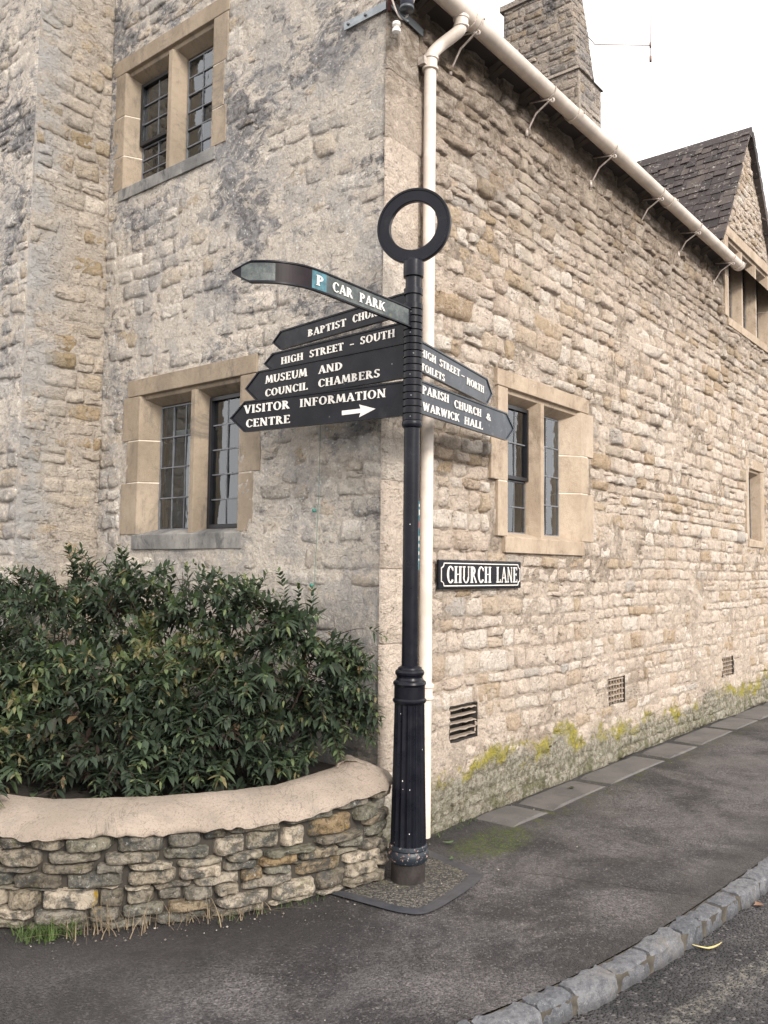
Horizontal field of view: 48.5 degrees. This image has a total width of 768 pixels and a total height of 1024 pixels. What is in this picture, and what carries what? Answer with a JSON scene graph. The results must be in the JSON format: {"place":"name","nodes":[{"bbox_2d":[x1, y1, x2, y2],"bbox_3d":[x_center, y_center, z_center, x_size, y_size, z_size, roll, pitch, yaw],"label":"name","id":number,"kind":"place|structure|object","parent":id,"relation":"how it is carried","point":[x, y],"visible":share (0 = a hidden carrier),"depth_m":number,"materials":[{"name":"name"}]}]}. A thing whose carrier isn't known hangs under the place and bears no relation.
{"place":"outdoors","nodes":[
{"label":"outdoors","id":0,"kind":"place"},
{"bbox_2d":[0,701,767,1023],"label":"pavement","id":1,"kind":"structure","parent":0,"point":[583,910],"depth_m":3.87,"materials":[{"name":"grey asphalt"}]},
{"bbox_2d":[4,916,83,944],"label":"green weeds","id":2,"kind":"object","parent":1,"relation":"on","point":[36,932],"visible":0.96,"depth_m":3.68,"materials":[{"name":"green plant"}]},
{"bbox_2d":[17,886,298,942],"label":"dry grass","id":3,"kind":"structure","parent":1,"relation":"on","point":[118,928],"depth_m":3.76,"materials":[{"name":"plant"}]},
{"bbox_2d":[0,755,391,930],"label":"planter wall","id":4,"kind":"structure","parent":1,"relation":"on","point":[313,834],"depth_m":3.91,"materials":[{"name":"grey stone"}]},
{"bbox_2d":[0,715,334,798],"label":"soil","id":5,"kind":"structure","parent":4,"relation":"in","point":[73,792],"depth_m":4.54,"materials":[{"name":"brown soil"}]},
{"bbox_2d":[0,542,386,807],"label":"shrub","id":6,"kind":"object","parent":5,"relation":"on","point":[168,723],"visible":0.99,"depth_m":4.56,"materials":[{"name":"green plant"}]},
{"bbox_2d":[217,891,326,924],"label":"sparse grass","id":7,"kind":"structure","parent":1,"relation":"on","point":[276,906],"depth_m":4.02,"materials":[{"name":"beige plant"}]},
{"bbox_2d":[230,188,513,885],"bbox_3d":[0.058,0.109,4.691,1.864,3.719,1.659,1,-4,-8],"label":"fingerpost","id":8,"kind":"object","parent":1,"relation":"on","point":[324,382],"visible":1,"depth_m":4.64,"materials":[{"name":"metal"}]},
{"bbox_2d":[5,755,758,1022],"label":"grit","id":9,"kind":"object","parent":1,"relation":"on","point":[327,905],"visible":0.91,"depth_m":3.92,"materials":[{"name":"grey gravel"}]},
{"bbox_2d":[0,0,767,847],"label":"stone house","id":10,"kind":"structure","parent":1,"relation":"on","point":[166,166],"depth_m":6.49,"materials":[{"name":"grey stone"}]},
{"bbox_2d":[113,0,230,201],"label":"window","id":11,"kind":"structure","parent":10,"relation":"in","point":[167,126],"depth_m":6.69,"materials":[{"name":"grey stone"}]},
{"bbox_2d":[120,353,260,549],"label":"window","id":12,"kind":"structure","parent":10,"relation":"in","point":[185,450],"depth_m":6.40,"materials":[{"name":"grey stone"}]},
{"bbox_2d":[309,340,320,598],"bbox_3d":[-0.419,-0.274,5.265,0.066,1.850,0.014,-2,-5,39],"label":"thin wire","id":13,"kind":"object","parent":10,"relation":"attached to","point":[312,584],"visible":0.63,"depth_m":5.23,"materials":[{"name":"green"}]},
{"bbox_2d":[344,0,423,36],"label":"cable bracket","id":14,"kind":"object","parent":10,"relation":"attached to","point":[404,10],"visible":1,"depth_m":5.13,"materials":[{"name":"metal"}]},
{"bbox_2d":[418,13,468,838],"bbox_3d":[0.345,-0.624,5.231,0.330,5.101,0.133,1,-4,-9],"label":"downpipe","id":15,"kind":"object","parent":10,"relation":"attached to","point":[427,61],"visible":0.79,"depth_m":5.17,"materials":[{"name":"beige paint"}]},
{"bbox_2d":[437,559,520,589],"bbox_3d":[0.643,0.417,5.674,0.044,0.186,1.003,-2,-5,39],"label":"street sign","id":16,"kind":"object","parent":10,"relation":"attached to","point":[463,574],"visible":1,"depth_m":5.61,"materials":[{"name":"black metal"}]},
{"bbox_2d":[488,368,593,555],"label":"window","id":17,"kind":"structure","parent":10,"relation":"in","point":[543,503],"depth_m":6.68,"materials":[{"name":"grey stone"}]},
{"bbox_2d":[434,0,745,285],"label":"gutter","id":18,"kind":"object","parent":10,"relation":"attached to","point":[498,45],"visible":0.95,"depth_m":6.59,"materials":[{"name":"beige paint"}]},
{"bbox_2d":[588,7,651,61],"bbox_3d":[2.655,-6.035,10.258,1.200,1.110,0.329,3,-4,-27],"label":"tv aerial","id":19,"kind":"object","parent":10,"relation":"attached to","point":[650,47],"visible":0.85,"depth_m":10.36,"materials":[{"name":"metal"}]},
{"bbox_2d":[723,225,767,353],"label":"window","id":20,"kind":"structure","parent":10,"relation":"in","point":[745,300],"depth_m":10.95,"materials":[{"name":"grey stone"}]},
{"bbox_2d":[745,457,764,547],"bbox_3d":[4.565,-0.098,10.690,0.193,1.085,0.770,-2,-5,39],"label":"window","id":21,"kind":"structure","parent":10,"relation":"in","point":[754,514],"depth_m":10.85,"materials":[{"name":"grey stone"}]},
{"bbox_2d":[431,816,476,837],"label":"wall foot grass","id":22,"kind":"structure","parent":1,"relation":"on","point":[456,826],"depth_m":5.30,"materials":[{"name":"green plant"}]},
{"bbox_2d":[464,0,767,209],"label":"sky","id":23,"kind":"structure","parent":0,"point":[706,78],"materials":[{"name":"white"}]},
{"bbox_2d":[468,864,767,1023],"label":"road","id":24,"kind":"structure","parent":0,"point":[725,981],"depth_m":3.47,"materials":[{"name":"grey asphalt"}]},
{"bbox_2d":[457,857,767,1023],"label":"kerb","id":25,"kind":"structure","parent":24,"relation":"on","point":[593,988],"depth_m":3.53,"materials":[{"name":"stone"}]},
{"bbox_2d":[692,942,721,948],"bbox_3d":[1.447,1.947,3.830,0.170,0.010,0.054,1,-4,-3],"label":"fallen leaf","id":26,"kind":"object","parent":24,"relation":"on","point":[708,947],"visible":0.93,"depth_m":3.82,"materials":[{"name":"beige plant"}]}
]}

